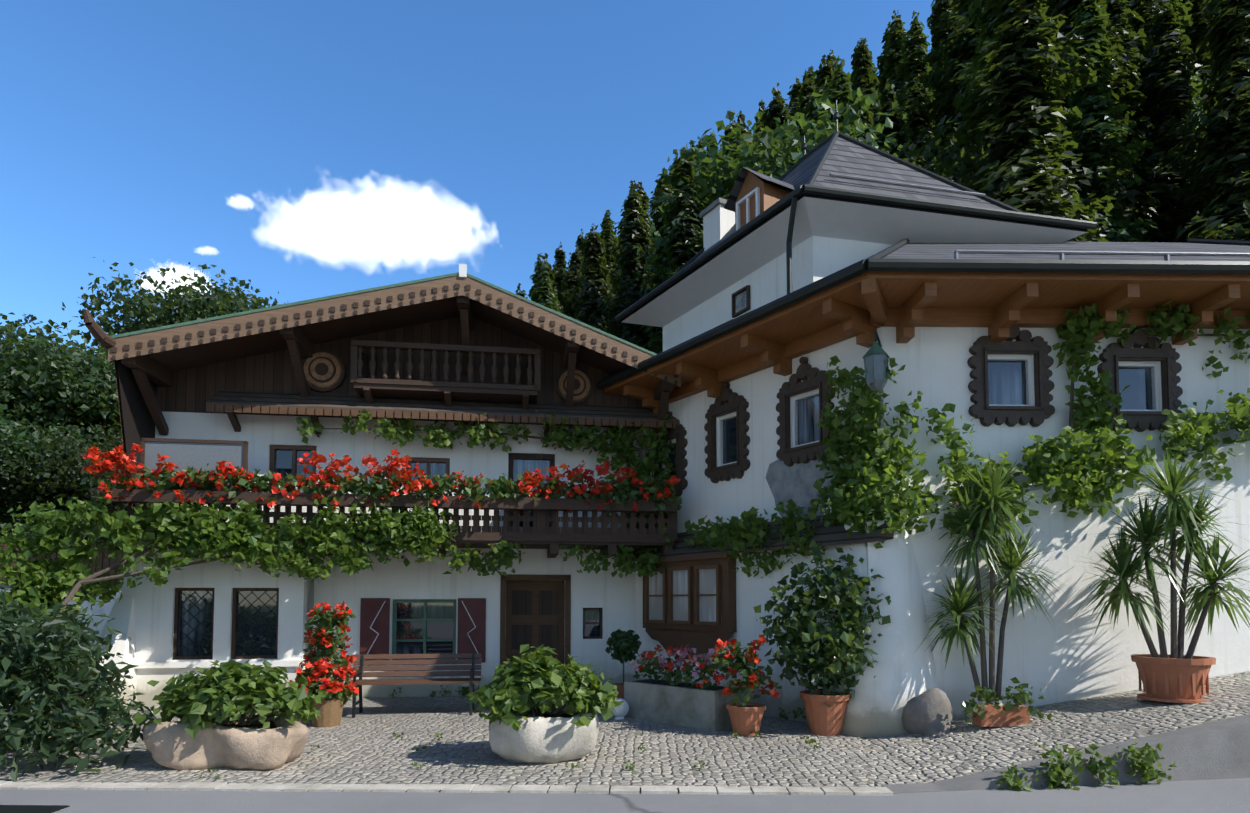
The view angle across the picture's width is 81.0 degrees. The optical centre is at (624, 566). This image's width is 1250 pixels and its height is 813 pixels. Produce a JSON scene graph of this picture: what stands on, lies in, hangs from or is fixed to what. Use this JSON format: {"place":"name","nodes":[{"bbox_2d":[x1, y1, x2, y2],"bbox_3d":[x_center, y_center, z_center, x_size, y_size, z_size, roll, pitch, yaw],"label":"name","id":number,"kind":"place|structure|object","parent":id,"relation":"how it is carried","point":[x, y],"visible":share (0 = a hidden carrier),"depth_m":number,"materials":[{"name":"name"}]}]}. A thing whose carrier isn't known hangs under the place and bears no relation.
{"place":"outdoors","nodes":[
{"label":"outdoors","id":0,"kind":"place"},
{"bbox_2d":[0,0,934,353],"label":"sky","id":1,"kind":"structure","parent":0,"point":[301,150],"materials":[{"name":"blue"}]},
{"bbox_2d":[0,671,1249,812],"bbox_3d":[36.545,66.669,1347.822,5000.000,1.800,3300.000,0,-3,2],"label":"ground","id":2,"kind":"structure","parent":0,"point":[364,760],"depth_m":6.82,"materials":[{"name":"grey stone"}]},
{"bbox_2d":[0,403,113,543],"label":"tree","id":3,"kind":"object","parent":2,"relation":"on","point":[7,430],"visible":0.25,"depth_m":16.93,"materials":[{"name":"green plant"}]},
{"bbox_2d":[0,312,120,523],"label":"tree","id":4,"kind":"object","parent":2,"relation":"on","point":[53,384],"visible":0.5,"depth_m":19.12,"materials":[{"name":"green plant"}]},
{"bbox_2d":[5,330,121,522],"bbox_3d":[-15.815,-2.169,24.541,8.143,10.474,8.233,0,-3,-6],"label":"tree","id":5,"kind":"object","parent":2,"relation":"on","point":[110,333],"depth_m":22.27,"materials":[{"name":"green plant"}]},
{"bbox_2d":[0,422,127,543],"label":"tree","id":6,"kind":"object","parent":2,"relation":"on","point":[65,485],"visible":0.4,"depth_m":16.82,"materials":[{"name":"green plant"}]},
{"bbox_2d":[23,504,127,543],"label":"tree","id":7,"kind":"object","parent":2,"relation":"on","point":[99,540],"depth_m":15.78,"materials":[{"name":"green plant"}]},
{"bbox_2d":[83,264,680,708],"bbox_3d":[-3.850,-1.136,15.705,10.050,7.060,9.366,0,-3,-8],"label":"chalet","id":8,"kind":"object","parent":2,"relation":"on","point":[243,390],"visible":0.77,"depth_m":12.40,"materials":[{"name":"paint"}]},
{"bbox_2d":[0,300,1249,677],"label":"climbing vines","id":9,"kind":"object","parent":8,"relation":"attached to","point":[200,530],"visible":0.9,"depth_m":10.69,"materials":[{"name":"green plant"}]},
{"bbox_2d":[0,544,820,781],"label":"shrubs","id":10,"kind":"object","parent":2,"relation":"on","point":[58,655],"visible":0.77,"depth_m":7.43,"materials":[{"name":"plant"}]},
{"bbox_2d":[143,688,952,770],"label":"stone planters","id":11,"kind":"object","parent":2,"relation":"on","point":[547,738],"visible":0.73,"depth_m":7.22,"materials":[{"name":"beige stone"}]},
{"bbox_2d":[133,449,1249,790],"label":"potted plants","id":12,"kind":"object","parent":2,"relation":"on","point":[229,691],"visible":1,"depth_m":8.48,"materials":[{"name":"green plant"}]},
{"bbox_2d":[829,511,937,736],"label":"corner pier","id":13,"kind":"structure","parent":2,"relation":"on","point":[903,671],"depth_m":8.89,"materials":[{"name":"paint"}]},
{"bbox_2d":[596,100,1249,722],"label":"white house","id":14,"kind":"structure","parent":2,"relation":"on","point":[768,300],"depth_m":9.60,"materials":[{"name":"paint"}]},
{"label":"hill","id":15,"kind":"structure","parent":0,"visible":0},
{"bbox_2d":[4,321,93,360],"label":"tree","id":16,"kind":"object","parent":15,"relation":"on","point":[6,325],"depth_m":30.68,"materials":[{"name":"green plant"}]},
{"bbox_2d":[61,257,285,355],"bbox_3d":[-17.605,-5.642,33.887,12.540,15.336,12.990,1,-3,-21],"label":"tree","id":17,"kind":"object","parent":15,"relation":"on","point":[190,305],"visible":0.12,"depth_m":29.30,"materials":[{"name":"green plant"}]},
{"bbox_2d":[184,279,281,311],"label":"tree","id":18,"kind":"object","parent":15,"relation":"on","point":[256,291],"depth_m":33.47,"materials":[{"name":"green plant"}]},
{"bbox_2d":[515,283,526,297],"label":"tree","id":19,"kind":"object","parent":15,"relation":"on","point":[521,293],"depth_m":36.13,"materials":[{"name":"green plant"}]},
{"bbox_2d":[528,253,541,302],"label":"tree","id":20,"kind":"object","parent":15,"relation":"on","point":[534,279],"visible":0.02,"depth_m":62.86,"materials":[{"name":"green plant"}]},
{"bbox_2d":[531,262,558,311],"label":"tree","id":21,"kind":"object","parent":15,"relation":"on","point":[547,296],"visible":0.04,"depth_m":29.50,"materials":[{"name":"green plant"}]},
{"bbox_2d":[535,253,563,313],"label":"tree","id":22,"kind":"object","parent":15,"relation":"on","point":[550,271],"visible":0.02,"depth_m":55.34,"materials":[{"name":"green plant"}]},
{"bbox_2d":[552,242,570,310],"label":"tree","id":23,"kind":"object","parent":15,"relation":"on","point":[559,267],"visible":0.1,"depth_m":75.26,"materials":[{"name":"green plant"}]},
{"bbox_2d":[556,245,583,320],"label":"tree","id":24,"kind":"object","parent":15,"relation":"on","point":[573,276],"visible":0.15,"depth_m":42.95,"materials":[{"name":"green plant"}]},
{"bbox_2d":[567,229,583,268],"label":"tree","id":25,"kind":"object","parent":15,"relation":"on","point":[580,241],"visible":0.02,"depth_m":97.08,"materials":[{"name":"green plant"}]},
{"bbox_2d":[580,233,589,277],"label":"tree","id":26,"kind":"object","parent":15,"relation":"on","point":[581,247],"depth_m":67.12,"materials":[{"name":"green plant"}]},
{"bbox_2d":[561,223,619,332],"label":"tree","id":27,"kind":"object","parent":15,"relation":"on","point":[594,292],"visible":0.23,"depth_m":40.19,"materials":[{"name":"green plant"}]},
{"bbox_2d":[600,210,619,323],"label":"tree","id":28,"kind":"object","parent":15,"relation":"on","point":[608,233],"visible":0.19,"depth_m":49.64,"materials":[{"name":"green plant"}]},
{"bbox_2d":[600,210,621,275],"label":"tree","id":29,"kind":"object","parent":15,"relation":"on","point":[601,224],"visible":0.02,"depth_m":61.01,"materials":[{"name":"green plant"}]},
{"bbox_2d":[588,185,657,353],"bbox_3d":[1.017,-11.348,37.204,6.414,17.036,5.944,0,-3,6],"label":"tree","id":30,"kind":"object","parent":15,"relation":"on","point":[635,233],"visible":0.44,"depth_m":37.31,"materials":[{"name":"green plant"}]},
{"bbox_2d":[607,180,655,351],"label":"tree","id":31,"kind":"object","parent":15,"relation":"on","point":[617,271],"depth_m":44.00,"materials":[{"name":"green plant"}]},
{"bbox_2d":[614,187,649,272],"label":"tree","id":32,"kind":"object","parent":15,"relation":"on","point":[642,188],"depth_m":86.16,"materials":[{"name":"green plant"}]},
{"bbox_2d":[619,182,649,251],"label":"tree","id":33,"kind":"object","parent":15,"relation":"on","point":[645,199],"visible":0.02,"depth_m":80.12,"materials":[{"name":"green plant"}]},
{"bbox_2d":[645,168,672,249],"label":"tree","id":34,"kind":"object","parent":15,"relation":"on","point":[657,189],"depth_m":68.82,"materials":[{"name":"green plant"}]},
{"bbox_2d":[646,167,672,286],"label":"tree","id":35,"kind":"object","parent":15,"relation":"on","point":[656,216],"visible":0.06,"depth_m":54.22,"materials":[{"name":"green plant"}]},
{"bbox_2d":[632,159,696,352],"bbox_3d":[3.393,-11.170,34.229,7.555,17.934,7.271,0,-3,-1],"label":"tree","id":36,"kind":"object","parent":15,"relation":"on","point":[655,280],"depth_m":34.63,"materials":[{"name":"green plant"}]},
{"bbox_2d":[668,154,677,188],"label":"tree","id":37,"kind":"object","parent":15,"relation":"on","point":[674,163],"visible":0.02,"depth_m":121.13,"materials":[{"name":"green plant"}]},
{"bbox_2d":[640,147,711,353],"bbox_3d":[3.076,-7.930,28.819,7.090,17.365,6.108,3,-4,-44],"label":"tree","id":38,"kind":"object","parent":15,"relation":"on","point":[684,242],"visible":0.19,"depth_m":28.48,"materials":[{"name":"green plant"}]},
{"bbox_2d":[694,137,704,154],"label":"tree","id":39,"kind":"object","parent":15,"relation":"on","point":[699,143],"depth_m":79.69,"materials":[{"name":"green plant"}]},
{"bbox_2d":[701,132,717,172],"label":"tree","id":40,"kind":"object","parent":15,"relation":"on","point":[707,147],"depth_m":60.94,"materials":[{"name":"green plant"}]},
{"bbox_2d":[715,120,732,177],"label":"tree","id":41,"kind":"object","parent":15,"relation":"on","point":[727,131],"depth_m":56.85,"materials":[{"name":"green plant"}]},
{"bbox_2d":[720,118,737,146],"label":"tree","id":42,"kind":"object","parent":15,"relation":"on","point":[732,127],"visible":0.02,"depth_m":80.06,"materials":[{"name":"green plant"}]},
{"bbox_2d":[719,122,745,197],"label":"tree","id":43,"kind":"object","parent":15,"relation":"on","point":[736,140],"visible":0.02,"depth_m":46.67,"materials":[{"name":"green plant"}]},
{"bbox_2d":[729,117,753,165],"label":"tree","id":44,"kind":"object","parent":15,"relation":"on","point":[743,130],"depth_m":48.17,"materials":[{"name":"green plant"}]},
{"bbox_2d":[736,111,751,133],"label":"tree","id":45,"kind":"object","parent":15,"relation":"on","point":[741,115],"depth_m":110.39,"materials":[{"name":"green plant"}]},
{"bbox_2d":[752,118,762,152],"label":"tree","id":46,"kind":"object","parent":15,"relation":"on","point":[758,130],"visible":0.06,"depth_m":86.68,"materials":[{"name":"green plant"}]},
{"bbox_2d":[754,98,765,127],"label":"tree","id":47,"kind":"object","parent":15,"relation":"on","point":[760,104],"visible":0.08,"depth_m":150.90,"materials":[{"name":"green plant"}]},
{"bbox_2d":[632,79,905,301],"bbox_3d":[7.008,-11.383,34.331,14.097,17.968,15.560,-1,-3,15],"label":"tree","id":48,"kind":"object","parent":15,"relation":"on","point":[765,158],"visible":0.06,"depth_m":29.05,"materials":[{"name":"green plant"}]},
{"bbox_2d":[755,82,790,173],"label":"tree","id":49,"kind":"object","parent":15,"relation":"on","point":[777,103],"visible":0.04,"depth_m":40.35,"materials":[{"name":"green plant"}]},
{"bbox_2d":[785,77,802,132],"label":"tree","id":50,"kind":"object","parent":15,"relation":"on","point":[794,92],"visible":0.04,"depth_m":63.49,"materials":[{"name":"green plant"}]},
{"bbox_2d":[789,74,815,148],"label":"tree","id":51,"kind":"object","parent":15,"relation":"on","point":[807,90],"visible":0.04,"depth_m":54.05,"materials":[{"name":"green plant"}]},
{"bbox_2d":[806,66,816,88],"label":"tree","id":52,"kind":"object","parent":15,"relation":"on","point":[810,75],"visible":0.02,"depth_m":81.47,"materials":[{"name":"green plant"}]},
{"bbox_2d":[804,54,834,134],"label":"tree","id":53,"kind":"object","parent":15,"relation":"on","point":[824,72],"visible":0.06,"depth_m":49.49,"materials":[{"name":"green plant"}]},
{"bbox_2d":[826,50,838,69],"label":"tree","id":54,"kind":"object","parent":15,"relation":"on","point":[831,57],"depth_m":90.33,"materials":[{"name":"green plant"}]},
{"bbox_2d":[813,55,863,143],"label":"tree","id":55,"kind":"object","parent":15,"relation":"on","point":[840,90],"visible":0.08,"depth_m":35.60,"materials":[{"name":"green plant"}]},
{"bbox_2d":[850,38,878,92],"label":"tree","id":56,"kind":"object","parent":15,"relation":"on","point":[875,70],"depth_m":89.97,"materials":[{"name":"green plant"}]},
{"bbox_2d":[850,39,879,98],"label":"tree","id":57,"kind":"object","parent":15,"relation":"on","point":[851,86],"visible":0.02,"depth_m":108.50,"materials":[{"name":"green plant"}]},
{"bbox_2d":[857,93,873,139],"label":"tree","id":58,"kind":"object","parent":15,"relation":"on","point":[865,117],"depth_m":38.11,"materials":[{"name":"green plant"}]},
{"bbox_2d":[851,38,880,111],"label":"tree","id":59,"kind":"object","parent":15,"relation":"on","point":[861,63],"visible":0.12,"depth_m":72.52,"materials":[{"name":"green plant"}]},
{"bbox_2d":[868,100,882,143],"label":"tree","id":60,"kind":"object","parent":15,"relation":"on","point":[874,110],"depth_m":55.52,"materials":[{"name":"green plant"}]},
{"bbox_2d":[874,10,909,106],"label":"tree","id":61,"kind":"object","parent":15,"relation":"on","point":[893,50],"visible":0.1,"depth_m":67.70,"materials":[{"name":"green plant"}]},
{"bbox_2d":[871,79,913,157],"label":"tree","id":62,"kind":"object","parent":15,"relation":"on","point":[899,127],"visible":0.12,"depth_m":47.73,"materials":[{"name":"green plant"}]},
{"bbox_2d":[877,21,907,106],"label":"tree","id":63,"kind":"object","parent":15,"relation":"on","point":[881,68],"visible":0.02,"depth_m":83.13,"materials":[{"name":"green plant"}]},
{"bbox_2d":[794,111,1008,194],"bbox_3d":[15.924,-18.097,45.559,17.457,17.398,18.855,2,-3,-34],"label":"tree","id":64,"kind":"object","parent":15,"relation":"on","point":[936,164],"depth_m":42.47,"materials":[{"name":"green plant"}]},
{"bbox_2d":[894,11,938,166],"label":"tree","id":65,"kind":"object","parent":15,"relation":"on","point":[916,46],"visible":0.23,"depth_m":63.03,"materials":[{"name":"green plant"}]},
{"bbox_2d":[926,0,950,77],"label":"tree","id":66,"kind":"object","parent":15,"relation":"on","point":[928,23],"visible":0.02,"depth_m":105.40,"materials":[{"name":"green plant"}]},
{"bbox_2d":[927,0,957,118],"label":"tree","id":67,"kind":"object","parent":15,"relation":"on","point":[936,32],"visible":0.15,"depth_m":97.64,"materials":[{"name":"green plant"}]},
{"bbox_2d":[908,0,981,171],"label":"tree","id":68,"kind":"object","parent":15,"relation":"on","point":[961,53],"visible":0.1,"depth_m":57.05,"materials":[{"name":"green plant"}]},
{"bbox_2d":[949,165,994,194],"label":"tree","id":69,"kind":"object","parent":15,"relation":"on","point":[957,175],"depth_m":40.39,"materials":[{"name":"green plant"}]},
{"bbox_2d":[961,0,1004,190],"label":"tree","id":70,"kind":"object","parent":15,"relation":"on","point":[983,21],"visible":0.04,"depth_m":49.01,"materials":[{"name":"green plant"}]},
{"bbox_2d":[952,0,1115,241],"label":"tree","id":71,"kind":"object","parent":15,"relation":"on","point":[1019,117],"visible":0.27,"depth_m":32.81,"materials":[{"name":"green plant"}]},
{"bbox_2d":[1046,0,1157,241],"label":"tree","id":72,"kind":"object","parent":15,"relation":"on","point":[1094,138],"visible":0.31,"depth_m":35.62,"materials":[{"name":"green plant"}]},
{"bbox_2d":[1000,0,1216,241],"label":"tree","id":73,"kind":"object","parent":15,"relation":"on","point":[1128,114],"depth_m":40.40,"materials":[{"name":"green plant"}]},
{"bbox_2d":[1042,0,1203,241],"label":"tree","id":74,"kind":"object","parent":15,"relation":"on","point":[1067,8],"visible":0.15,"depth_m":38.03,"materials":[{"name":"green plant"}]},
{"bbox_2d":[1106,0,1152,170],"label":"tree","id":75,"kind":"object","parent":15,"relation":"on","point":[1115,9],"visible":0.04,"depth_m":46.26,"materials":[{"name":"green plant"}]},
{"bbox_2d":[1105,0,1213,188],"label":"tree","id":76,"kind":"object","parent":15,"relation":"on","point":[1147,11],"visible":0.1,"depth_m":53.60,"materials":[{"name":"green plant"}]},
{"bbox_2d":[1115,0,1220,242],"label":"tree","id":77,"kind":"object","parent":15,"relation":"on","point":[1168,104],"visible":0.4,"depth_m":38.19,"materials":[{"name":"green plant"}]},
{"bbox_2d":[1137,67,1218,228],"bbox_3d":[37.481,-23.944,50.517,15.522,20.264,13.208,1,-3,-17],"label":"tree","id":78,"kind":"object","parent":15,"relation":"on","point":[1198,106],"visible":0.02,"depth_m":45.92,"materials":[{"name":"green plant"}]},
{"bbox_2d":[1170,0,1188,47],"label":"tree","id":79,"kind":"object","parent":15,"relation":"on","point":[1183,2],"depth_m":68.44,"materials":[{"name":"green plant"}]},
{"bbox_2d":[1179,0,1219,87],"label":"tree","id":80,"kind":"object","parent":15,"relation":"on","point":[1194,32],"visible":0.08,"depth_m":59.48,"materials":[{"name":"green plant"}]},
{"bbox_2d":[1172,188,1226,228],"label":"tree","id":81,"kind":"object","parent":15,"relation":"on","point":[1191,201],"visible":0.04,"depth_m":36.20,"materials":[{"name":"green plant"}]},
{"bbox_2d":[1158,0,1249,242],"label":"tree","id":82,"kind":"object","parent":15,"relation":"on","point":[1220,157],"visible":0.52,"depth_m":33.43,"materials":[{"name":"green plant"}]},
{"bbox_2d":[1195,46,1220,87],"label":"tree","id":83,"kind":"object","parent":15,"relation":"on","point":[1207,63],"depth_m":55.95,"materials":[{"name":"green plant"}]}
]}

